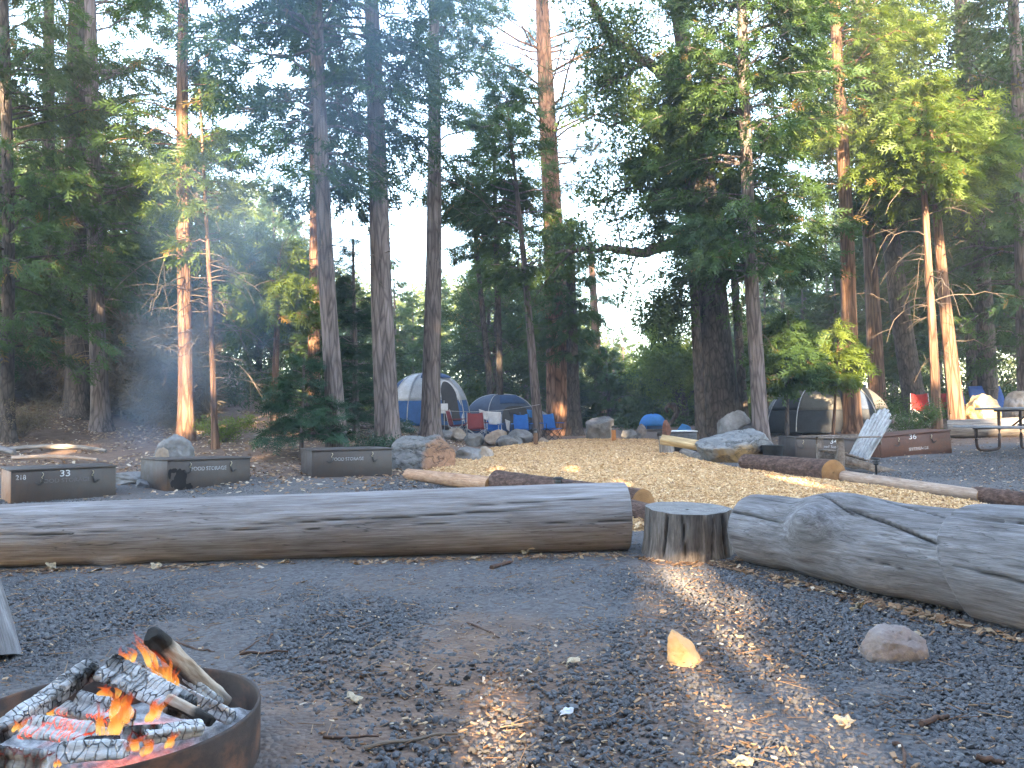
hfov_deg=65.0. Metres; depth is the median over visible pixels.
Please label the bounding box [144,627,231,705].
firewood log
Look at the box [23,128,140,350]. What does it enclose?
cedar tree
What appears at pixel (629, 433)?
boulder
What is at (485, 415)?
towel
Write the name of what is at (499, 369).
cedar tree
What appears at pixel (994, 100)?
cedar tree
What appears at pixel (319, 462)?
food locker
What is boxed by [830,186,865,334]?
cedar tree
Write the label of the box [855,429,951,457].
food locker
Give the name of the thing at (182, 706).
firewood log
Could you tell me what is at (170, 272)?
cedar tree
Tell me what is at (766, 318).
oak tree
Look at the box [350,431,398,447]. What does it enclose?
shrub
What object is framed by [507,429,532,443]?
stone
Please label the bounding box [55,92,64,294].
fir tree
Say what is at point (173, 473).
food locker
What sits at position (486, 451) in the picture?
stone
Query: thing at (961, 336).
cedar tree
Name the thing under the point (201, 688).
burning log
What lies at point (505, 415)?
door
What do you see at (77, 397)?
cedar tree
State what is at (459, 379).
fir tree
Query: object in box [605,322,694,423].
cedar tree
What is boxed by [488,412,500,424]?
towel
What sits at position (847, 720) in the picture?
dead leaf
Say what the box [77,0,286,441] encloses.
cedar tree
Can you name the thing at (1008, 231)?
cedar tree
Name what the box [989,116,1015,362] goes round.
cedar tree
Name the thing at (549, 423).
camp chair
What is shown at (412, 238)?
sky
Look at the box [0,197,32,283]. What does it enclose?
pine tree
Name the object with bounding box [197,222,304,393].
oak tree
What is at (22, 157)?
cedar tree
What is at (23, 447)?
fallen branch
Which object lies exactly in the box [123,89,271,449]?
cedar tree
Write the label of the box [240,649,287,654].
twig
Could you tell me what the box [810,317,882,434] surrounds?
cedar tree
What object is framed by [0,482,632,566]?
log bench
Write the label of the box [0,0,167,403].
cedar tree
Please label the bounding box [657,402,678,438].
root snag
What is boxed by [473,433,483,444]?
stone
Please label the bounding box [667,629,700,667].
boulder
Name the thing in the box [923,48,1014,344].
oak tree
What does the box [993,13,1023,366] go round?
cedar tree
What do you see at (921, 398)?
camp chair
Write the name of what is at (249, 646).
twig
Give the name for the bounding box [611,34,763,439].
cedar tree
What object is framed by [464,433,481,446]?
stone
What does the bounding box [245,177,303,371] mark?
cedar tree
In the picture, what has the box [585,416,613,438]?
boulder
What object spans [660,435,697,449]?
log
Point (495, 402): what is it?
dome tent
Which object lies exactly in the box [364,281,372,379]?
fir tree
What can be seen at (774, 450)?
dark bucket
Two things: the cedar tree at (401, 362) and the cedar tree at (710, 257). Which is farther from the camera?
the cedar tree at (401, 362)
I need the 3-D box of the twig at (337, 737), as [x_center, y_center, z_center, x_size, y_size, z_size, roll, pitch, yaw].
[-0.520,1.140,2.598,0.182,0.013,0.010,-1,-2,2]
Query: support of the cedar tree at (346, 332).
on the ground
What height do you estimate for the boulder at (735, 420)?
1.000 m
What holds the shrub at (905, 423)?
on the ground
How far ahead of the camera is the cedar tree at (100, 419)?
19.10 m
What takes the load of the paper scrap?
on the ground
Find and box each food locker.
[1,463,116,503]
[140,455,251,490]
[300,446,392,477]
[778,435,855,457]
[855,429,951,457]
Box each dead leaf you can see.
[45,562,55,568]
[151,562,162,568]
[278,559,291,563]
[344,691,362,702]
[520,548,534,553]
[565,656,579,665]
[726,754,752,766]
[833,714,855,727]
[849,600,864,610]
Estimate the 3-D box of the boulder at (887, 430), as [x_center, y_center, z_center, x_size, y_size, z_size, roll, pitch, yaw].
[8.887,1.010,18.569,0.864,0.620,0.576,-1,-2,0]
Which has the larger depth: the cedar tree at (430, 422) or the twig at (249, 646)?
the cedar tree at (430, 422)
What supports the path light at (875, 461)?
on the ground
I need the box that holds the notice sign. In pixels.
[441,404,447,429]
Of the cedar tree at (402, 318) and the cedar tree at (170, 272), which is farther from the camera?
the cedar tree at (402, 318)
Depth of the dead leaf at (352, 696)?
2.94 m
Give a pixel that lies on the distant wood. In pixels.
(422, 301)
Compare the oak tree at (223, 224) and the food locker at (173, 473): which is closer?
the food locker at (173, 473)
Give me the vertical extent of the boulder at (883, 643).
0.173 m
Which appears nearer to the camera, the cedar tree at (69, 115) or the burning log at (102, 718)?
the burning log at (102, 718)
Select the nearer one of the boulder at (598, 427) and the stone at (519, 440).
the stone at (519, 440)
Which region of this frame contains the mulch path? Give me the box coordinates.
[428,439,961,530]
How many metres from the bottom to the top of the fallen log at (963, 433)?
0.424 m
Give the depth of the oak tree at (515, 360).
33.48 m
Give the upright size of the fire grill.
0.540 m
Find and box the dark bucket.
[762,445,783,455]
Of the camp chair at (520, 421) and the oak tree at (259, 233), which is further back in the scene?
the oak tree at (259, 233)
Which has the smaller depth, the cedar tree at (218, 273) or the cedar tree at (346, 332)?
the cedar tree at (218, 273)
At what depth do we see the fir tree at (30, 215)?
28.64 m
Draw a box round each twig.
[175,641,214,651]
[239,640,259,652]
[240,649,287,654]
[323,735,378,738]
[364,732,457,750]
[466,622,499,637]
[489,560,512,568]
[684,719,704,725]
[892,741,906,767]
[918,714,949,726]
[975,753,1006,764]
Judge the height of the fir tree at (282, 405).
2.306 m
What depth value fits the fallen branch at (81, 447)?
15.34 m
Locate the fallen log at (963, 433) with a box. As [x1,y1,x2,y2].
[947,417,1023,437]
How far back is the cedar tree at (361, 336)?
33.78 m
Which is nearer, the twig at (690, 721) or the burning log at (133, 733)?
the burning log at (133, 733)
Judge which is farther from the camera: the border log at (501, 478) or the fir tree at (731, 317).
the fir tree at (731, 317)
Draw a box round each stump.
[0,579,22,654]
[641,502,734,561]
[659,436,673,452]
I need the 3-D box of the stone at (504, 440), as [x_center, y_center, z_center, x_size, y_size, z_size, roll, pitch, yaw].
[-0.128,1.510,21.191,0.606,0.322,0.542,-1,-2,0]
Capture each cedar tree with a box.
[0,0,155,443]
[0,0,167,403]
[0,0,213,419]
[0,0,239,431]
[0,132,28,245]
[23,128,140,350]
[60,91,156,310]
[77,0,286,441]
[103,182,158,308]
[106,179,202,367]
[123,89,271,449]
[151,178,230,356]
[155,0,467,446]
[166,136,235,314]
[191,230,250,383]
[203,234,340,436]
[233,213,254,367]
[242,0,391,401]
[243,0,499,441]
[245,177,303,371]
[287,267,343,379]
[288,219,341,355]
[326,0,541,441]
[336,266,371,371]
[339,286,366,362]
[369,257,421,364]
[369,324,413,378]
[397,291,423,372]
[405,307,447,372]
[411,268,459,372]
[418,81,597,441]
[442,191,519,394]
[444,261,492,393]
[445,238,519,396]
[450,142,542,394]
[511,216,613,435]
[540,277,610,400]
[576,241,628,415]
[579,345,655,427]
[581,365,611,414]
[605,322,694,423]
[607,326,635,397]
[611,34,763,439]
[617,0,877,441]
[659,29,797,416]
[728,294,775,397]
[738,310,836,435]
[744,225,814,376]
[749,0,953,433]
[757,0,977,402]
[781,282,838,377]
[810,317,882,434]
[811,264,865,378]
[827,236,906,395]
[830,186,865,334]
[834,93,1020,428]
[854,66,1023,419]
[857,231,961,401]
[865,265,963,382]
[895,0,1023,393]
[923,129,965,379]
[953,57,1015,359]
[961,47,1015,361]
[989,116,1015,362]
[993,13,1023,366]
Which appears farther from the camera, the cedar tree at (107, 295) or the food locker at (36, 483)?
the cedar tree at (107, 295)
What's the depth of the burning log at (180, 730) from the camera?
2.11 m
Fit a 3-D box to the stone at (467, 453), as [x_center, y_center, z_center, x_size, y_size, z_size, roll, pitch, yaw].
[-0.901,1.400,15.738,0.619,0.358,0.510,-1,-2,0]
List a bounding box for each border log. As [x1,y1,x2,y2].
[403,469,488,487]
[488,470,654,502]
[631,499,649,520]
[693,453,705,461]
[738,454,844,480]
[833,471,979,501]
[974,486,1023,505]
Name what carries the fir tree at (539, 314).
on the ground
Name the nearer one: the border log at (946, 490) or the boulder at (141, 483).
the border log at (946, 490)
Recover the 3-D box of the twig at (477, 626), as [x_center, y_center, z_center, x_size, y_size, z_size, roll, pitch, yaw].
[-0.135,1.170,3.835,0.020,0.018,0.323,0,-2,-31]
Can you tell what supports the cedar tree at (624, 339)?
on the ground
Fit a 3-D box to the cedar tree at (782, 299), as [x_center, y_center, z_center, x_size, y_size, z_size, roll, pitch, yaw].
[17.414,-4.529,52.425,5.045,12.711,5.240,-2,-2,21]
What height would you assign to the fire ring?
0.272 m
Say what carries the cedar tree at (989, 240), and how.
on the ground
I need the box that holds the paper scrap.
[558,707,573,715]
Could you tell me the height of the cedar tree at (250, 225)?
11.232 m
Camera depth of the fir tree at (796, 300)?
38.49 m
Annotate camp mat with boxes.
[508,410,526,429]
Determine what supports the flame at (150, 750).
on the burning log at (73, 751)
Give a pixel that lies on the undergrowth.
(1006, 389)
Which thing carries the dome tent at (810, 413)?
on the ground
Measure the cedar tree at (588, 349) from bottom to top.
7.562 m
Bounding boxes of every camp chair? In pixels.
[445,409,466,432]
[466,412,488,441]
[480,414,501,436]
[511,414,532,441]
[541,413,563,440]
[908,393,929,419]
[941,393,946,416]
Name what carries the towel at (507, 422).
hanging from the washing line
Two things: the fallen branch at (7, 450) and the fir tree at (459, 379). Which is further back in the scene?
the fir tree at (459, 379)
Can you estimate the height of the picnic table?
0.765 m
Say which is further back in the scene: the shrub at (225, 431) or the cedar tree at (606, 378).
the cedar tree at (606, 378)
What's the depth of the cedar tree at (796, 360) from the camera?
18.21 m
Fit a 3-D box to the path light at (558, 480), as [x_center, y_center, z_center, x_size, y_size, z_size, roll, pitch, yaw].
[0.518,1.215,8.970,0.128,0.365,0.128,-1,-2,0]
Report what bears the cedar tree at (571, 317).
on the ground
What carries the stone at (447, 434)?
on the ground
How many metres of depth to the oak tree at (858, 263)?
29.36 m
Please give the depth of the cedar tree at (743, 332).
31.17 m
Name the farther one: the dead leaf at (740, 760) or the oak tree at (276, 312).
the oak tree at (276, 312)
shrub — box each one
[0,394,66,437]
[191,412,268,443]
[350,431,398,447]
[873,396,950,431]
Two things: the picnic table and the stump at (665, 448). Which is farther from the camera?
the stump at (665, 448)
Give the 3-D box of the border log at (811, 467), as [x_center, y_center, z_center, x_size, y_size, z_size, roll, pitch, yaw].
[4.050,1.224,11.899,0.354,0.341,2.433,-1,-2,-11]
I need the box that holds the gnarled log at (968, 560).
[727,492,1023,631]
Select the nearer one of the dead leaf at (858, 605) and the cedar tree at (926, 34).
the dead leaf at (858, 605)
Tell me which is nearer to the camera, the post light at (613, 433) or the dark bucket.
the dark bucket
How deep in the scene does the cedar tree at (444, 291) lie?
51.31 m
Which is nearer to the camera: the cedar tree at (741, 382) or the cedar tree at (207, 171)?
the cedar tree at (741, 382)
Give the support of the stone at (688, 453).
on the ground
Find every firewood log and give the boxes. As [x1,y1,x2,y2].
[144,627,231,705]
[164,694,215,726]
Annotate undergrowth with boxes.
[15,333,1016,429]
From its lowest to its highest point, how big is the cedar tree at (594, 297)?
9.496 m
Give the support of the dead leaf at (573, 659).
on the ground
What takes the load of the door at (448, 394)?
in the dome tent at (453, 397)
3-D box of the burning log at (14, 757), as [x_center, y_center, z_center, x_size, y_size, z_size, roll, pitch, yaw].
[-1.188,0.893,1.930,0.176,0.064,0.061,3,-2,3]
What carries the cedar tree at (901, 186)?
on the ground
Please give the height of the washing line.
0.180 m
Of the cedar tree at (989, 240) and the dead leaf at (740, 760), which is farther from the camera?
the cedar tree at (989, 240)
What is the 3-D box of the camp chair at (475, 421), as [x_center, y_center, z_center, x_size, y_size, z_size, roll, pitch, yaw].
[-0.975,1.185,21.932,0.614,0.831,0.601,-1,-2,-9]
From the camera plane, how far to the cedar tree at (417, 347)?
36.62 m
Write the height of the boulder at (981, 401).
1.000 m
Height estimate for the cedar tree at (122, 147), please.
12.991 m
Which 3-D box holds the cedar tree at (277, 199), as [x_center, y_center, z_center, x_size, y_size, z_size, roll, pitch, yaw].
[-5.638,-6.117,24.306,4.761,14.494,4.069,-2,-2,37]
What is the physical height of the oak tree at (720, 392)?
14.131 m
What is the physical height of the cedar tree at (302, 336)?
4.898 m
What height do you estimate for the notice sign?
1.000 m
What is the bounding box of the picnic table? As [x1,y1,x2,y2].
[953,407,1023,451]
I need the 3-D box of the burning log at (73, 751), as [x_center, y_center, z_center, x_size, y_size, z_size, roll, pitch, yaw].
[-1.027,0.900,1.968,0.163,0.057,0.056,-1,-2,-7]
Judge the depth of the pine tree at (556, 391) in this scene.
26.70 m
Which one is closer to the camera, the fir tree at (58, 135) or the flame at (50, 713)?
the flame at (50, 713)
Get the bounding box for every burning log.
[0,660,98,743]
[0,745,56,767]
[17,715,96,742]
[54,700,136,729]
[55,739,129,764]
[68,690,113,722]
[84,735,119,740]
[93,653,197,718]
[122,724,161,741]
[129,659,236,724]
[143,719,204,746]
[183,679,223,703]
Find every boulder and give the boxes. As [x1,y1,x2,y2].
[116,471,140,484]
[136,479,149,487]
[154,434,194,456]
[155,447,168,456]
[391,434,455,470]
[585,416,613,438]
[621,429,636,438]
[636,424,646,437]
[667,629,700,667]
[695,428,772,462]
[717,410,750,433]
[860,623,928,664]
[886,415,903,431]
[965,394,1001,418]
[1002,391,1023,417]
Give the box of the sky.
[9,0,1023,393]
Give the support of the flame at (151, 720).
on the firewood log at (182, 706)
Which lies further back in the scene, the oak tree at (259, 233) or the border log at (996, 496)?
the oak tree at (259, 233)
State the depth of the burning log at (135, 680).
2.35 m
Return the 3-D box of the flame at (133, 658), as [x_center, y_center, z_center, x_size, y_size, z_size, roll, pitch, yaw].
[-1.169,0.821,2.441,0.050,0.058,0.050,-1,-2,0]
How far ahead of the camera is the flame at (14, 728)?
2.17 m
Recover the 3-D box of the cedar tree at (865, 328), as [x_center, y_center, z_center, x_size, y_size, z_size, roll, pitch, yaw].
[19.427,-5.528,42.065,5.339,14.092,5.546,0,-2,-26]
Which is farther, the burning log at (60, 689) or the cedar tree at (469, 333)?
the cedar tree at (469, 333)
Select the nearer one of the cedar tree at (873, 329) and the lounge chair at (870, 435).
the lounge chair at (870, 435)
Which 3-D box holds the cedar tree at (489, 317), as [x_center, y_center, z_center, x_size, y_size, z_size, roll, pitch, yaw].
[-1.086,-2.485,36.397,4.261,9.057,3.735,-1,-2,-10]
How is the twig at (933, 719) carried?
on the ground
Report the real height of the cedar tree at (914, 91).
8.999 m
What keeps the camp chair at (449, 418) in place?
on the ground
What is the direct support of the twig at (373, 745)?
on the ground
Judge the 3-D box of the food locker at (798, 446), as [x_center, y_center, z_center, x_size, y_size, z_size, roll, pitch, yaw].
[5.849,1.267,15.143,1.394,0.520,0.880,2,-2,-2]
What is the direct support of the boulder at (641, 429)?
on the ground
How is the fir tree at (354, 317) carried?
on the ground
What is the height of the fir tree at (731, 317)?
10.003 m
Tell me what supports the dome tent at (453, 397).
on the ground
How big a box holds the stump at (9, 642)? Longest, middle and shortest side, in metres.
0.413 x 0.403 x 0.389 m
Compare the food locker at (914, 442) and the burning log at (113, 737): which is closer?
the burning log at (113, 737)
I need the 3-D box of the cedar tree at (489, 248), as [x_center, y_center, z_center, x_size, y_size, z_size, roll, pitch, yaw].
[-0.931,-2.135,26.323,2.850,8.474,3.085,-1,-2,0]
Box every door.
[441,381,460,420]
[502,406,532,434]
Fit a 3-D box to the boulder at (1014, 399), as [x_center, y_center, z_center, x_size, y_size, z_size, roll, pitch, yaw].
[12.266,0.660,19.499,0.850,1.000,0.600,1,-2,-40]
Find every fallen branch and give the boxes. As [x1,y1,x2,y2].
[0,446,15,454]
[8,445,77,450]
[11,455,98,460]
[39,444,106,451]
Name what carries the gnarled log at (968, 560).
on the ground
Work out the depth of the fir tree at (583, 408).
32.23 m
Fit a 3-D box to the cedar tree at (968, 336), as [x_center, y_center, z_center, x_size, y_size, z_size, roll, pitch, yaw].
[16.513,-4.702,29.076,7.647,12.116,7.476,1,-2,-43]
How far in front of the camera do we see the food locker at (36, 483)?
10.34 m
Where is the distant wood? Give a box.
[0,127,1016,412]
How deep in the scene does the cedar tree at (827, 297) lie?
29.40 m
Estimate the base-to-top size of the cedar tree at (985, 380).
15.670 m
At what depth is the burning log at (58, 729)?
2.08 m
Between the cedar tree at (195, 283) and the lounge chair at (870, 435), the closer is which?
the lounge chair at (870, 435)
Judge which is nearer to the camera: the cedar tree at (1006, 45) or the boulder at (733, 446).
the boulder at (733, 446)
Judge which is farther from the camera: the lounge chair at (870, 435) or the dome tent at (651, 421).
the dome tent at (651, 421)
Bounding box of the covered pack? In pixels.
[677,424,690,429]
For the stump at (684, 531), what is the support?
on the ground
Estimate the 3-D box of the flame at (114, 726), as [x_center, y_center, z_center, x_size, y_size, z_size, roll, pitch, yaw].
[-1.019,0.868,2.101,0.081,0.124,0.041,-1,-2,0]
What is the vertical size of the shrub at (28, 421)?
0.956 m
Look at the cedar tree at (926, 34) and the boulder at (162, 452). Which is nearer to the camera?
the boulder at (162, 452)
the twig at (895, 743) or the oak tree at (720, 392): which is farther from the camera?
the oak tree at (720, 392)
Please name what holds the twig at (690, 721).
on the ground
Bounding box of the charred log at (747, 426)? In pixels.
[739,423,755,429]
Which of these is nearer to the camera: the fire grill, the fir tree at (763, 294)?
the fire grill
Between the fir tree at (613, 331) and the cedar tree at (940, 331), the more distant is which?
the fir tree at (613, 331)
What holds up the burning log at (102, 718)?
on the fire ring
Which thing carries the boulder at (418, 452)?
on the ground
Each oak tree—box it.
[153,189,276,310]
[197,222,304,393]
[229,239,361,374]
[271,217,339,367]
[414,241,545,393]
[472,280,588,399]
[517,0,786,436]
[609,319,734,425]
[732,310,789,406]
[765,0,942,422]
[792,230,964,397]
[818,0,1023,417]
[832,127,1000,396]
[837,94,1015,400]
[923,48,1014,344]
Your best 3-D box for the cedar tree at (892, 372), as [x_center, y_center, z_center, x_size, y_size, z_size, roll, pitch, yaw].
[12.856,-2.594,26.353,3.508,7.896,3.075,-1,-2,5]
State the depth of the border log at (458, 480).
11.25 m
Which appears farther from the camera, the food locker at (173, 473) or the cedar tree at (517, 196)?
the cedar tree at (517, 196)
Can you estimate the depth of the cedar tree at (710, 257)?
17.52 m
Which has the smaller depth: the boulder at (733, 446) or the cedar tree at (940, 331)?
the boulder at (733, 446)
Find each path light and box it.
[552,476,563,483]
[871,457,880,473]
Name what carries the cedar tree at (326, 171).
on the ground
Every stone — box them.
[442,429,452,439]
[448,428,465,440]
[455,447,481,459]
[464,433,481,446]
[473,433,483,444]
[480,446,493,456]
[484,429,506,445]
[496,435,518,446]
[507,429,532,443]
[513,436,522,443]
[538,437,548,441]
[679,448,697,457]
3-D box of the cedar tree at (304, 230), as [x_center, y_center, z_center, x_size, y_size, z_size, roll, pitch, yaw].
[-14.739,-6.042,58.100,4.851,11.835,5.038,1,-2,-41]
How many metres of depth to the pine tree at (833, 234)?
46.04 m
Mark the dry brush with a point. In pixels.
(149, 398)
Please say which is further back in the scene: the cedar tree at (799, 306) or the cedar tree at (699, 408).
the cedar tree at (799, 306)
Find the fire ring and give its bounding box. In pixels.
[0,666,260,767]
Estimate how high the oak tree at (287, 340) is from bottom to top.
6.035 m
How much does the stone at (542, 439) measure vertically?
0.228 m
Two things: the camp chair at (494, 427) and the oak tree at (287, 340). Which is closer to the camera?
the camp chair at (494, 427)
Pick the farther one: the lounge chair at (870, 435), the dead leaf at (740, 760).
the lounge chair at (870, 435)
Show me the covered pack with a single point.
(684, 427)
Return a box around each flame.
[11,725,19,731]
[46,709,54,715]
[105,720,121,733]
[109,703,131,722]
[122,654,136,662]
[131,742,152,755]
[141,652,157,669]
[144,708,161,722]
[155,673,171,680]
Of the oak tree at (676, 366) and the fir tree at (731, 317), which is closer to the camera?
the oak tree at (676, 366)
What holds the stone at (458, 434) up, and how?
on the ground
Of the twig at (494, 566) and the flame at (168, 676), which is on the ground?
the twig at (494, 566)
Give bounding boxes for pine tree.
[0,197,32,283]
[13,89,41,224]
[414,0,671,435]
[774,192,839,375]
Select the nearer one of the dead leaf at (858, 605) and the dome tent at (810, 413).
the dead leaf at (858, 605)
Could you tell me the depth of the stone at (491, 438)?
21.35 m
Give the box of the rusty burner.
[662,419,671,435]
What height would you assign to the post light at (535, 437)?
0.575 m
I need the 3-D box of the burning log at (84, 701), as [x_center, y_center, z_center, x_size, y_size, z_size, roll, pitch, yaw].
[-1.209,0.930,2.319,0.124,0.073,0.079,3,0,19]
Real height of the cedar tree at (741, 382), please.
11.470 m
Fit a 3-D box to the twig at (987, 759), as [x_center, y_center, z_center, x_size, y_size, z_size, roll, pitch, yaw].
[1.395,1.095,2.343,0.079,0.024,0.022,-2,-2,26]
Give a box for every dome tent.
[397,373,469,425]
[461,394,532,437]
[639,414,664,428]
[768,384,889,432]
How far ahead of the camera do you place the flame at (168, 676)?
2.42 m
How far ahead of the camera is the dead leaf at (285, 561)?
5.59 m
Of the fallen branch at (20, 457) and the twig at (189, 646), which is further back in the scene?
the fallen branch at (20, 457)
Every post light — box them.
[533,428,537,444]
[611,426,615,440]
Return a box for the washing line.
[441,404,539,411]
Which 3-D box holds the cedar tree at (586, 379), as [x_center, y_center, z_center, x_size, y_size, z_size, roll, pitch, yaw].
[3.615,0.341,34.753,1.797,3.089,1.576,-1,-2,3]
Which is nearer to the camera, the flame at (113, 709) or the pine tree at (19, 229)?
the flame at (113, 709)
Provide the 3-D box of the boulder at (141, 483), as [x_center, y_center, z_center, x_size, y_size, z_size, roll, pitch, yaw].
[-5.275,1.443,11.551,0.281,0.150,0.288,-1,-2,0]
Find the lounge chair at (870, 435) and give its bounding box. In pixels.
[799,408,897,472]
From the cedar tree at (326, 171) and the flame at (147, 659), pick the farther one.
the cedar tree at (326, 171)
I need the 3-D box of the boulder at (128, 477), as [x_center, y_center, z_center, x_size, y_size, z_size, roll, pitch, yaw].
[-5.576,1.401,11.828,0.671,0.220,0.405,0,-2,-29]
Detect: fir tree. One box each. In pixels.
[16,138,63,316]
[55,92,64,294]
[247,351,360,457]
[299,231,417,437]
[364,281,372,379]
[451,304,486,402]
[505,295,545,407]
[520,237,545,412]
[578,363,594,424]
[605,322,620,407]
[727,284,743,374]
[743,274,781,402]
[780,245,819,375]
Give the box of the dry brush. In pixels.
[0,282,234,428]
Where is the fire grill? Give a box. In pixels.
[670,430,697,451]
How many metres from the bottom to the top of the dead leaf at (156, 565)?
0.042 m
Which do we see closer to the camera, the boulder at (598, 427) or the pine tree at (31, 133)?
the boulder at (598, 427)
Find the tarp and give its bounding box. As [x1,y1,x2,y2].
[968,386,1004,415]
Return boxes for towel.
[479,409,487,419]
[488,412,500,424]
[505,419,509,430]
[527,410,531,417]
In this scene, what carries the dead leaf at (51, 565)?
on the ground
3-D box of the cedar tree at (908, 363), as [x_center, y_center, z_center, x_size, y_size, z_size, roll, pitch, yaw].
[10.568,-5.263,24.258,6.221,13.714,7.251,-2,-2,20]
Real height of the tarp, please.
0.900 m
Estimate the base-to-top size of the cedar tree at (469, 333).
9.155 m
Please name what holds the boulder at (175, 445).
on the ground
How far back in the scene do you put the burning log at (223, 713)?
2.42 m
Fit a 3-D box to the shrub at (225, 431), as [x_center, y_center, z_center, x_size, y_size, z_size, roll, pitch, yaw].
[-5.908,0.959,16.601,1.482,0.806,1.539,-2,-2,30]
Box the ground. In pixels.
[0,368,1023,767]
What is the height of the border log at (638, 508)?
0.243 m
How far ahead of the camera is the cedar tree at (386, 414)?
15.96 m
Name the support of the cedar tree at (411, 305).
on the ground
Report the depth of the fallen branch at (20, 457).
14.16 m
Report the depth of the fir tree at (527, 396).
39.24 m
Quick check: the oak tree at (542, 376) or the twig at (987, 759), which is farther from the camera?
the oak tree at (542, 376)

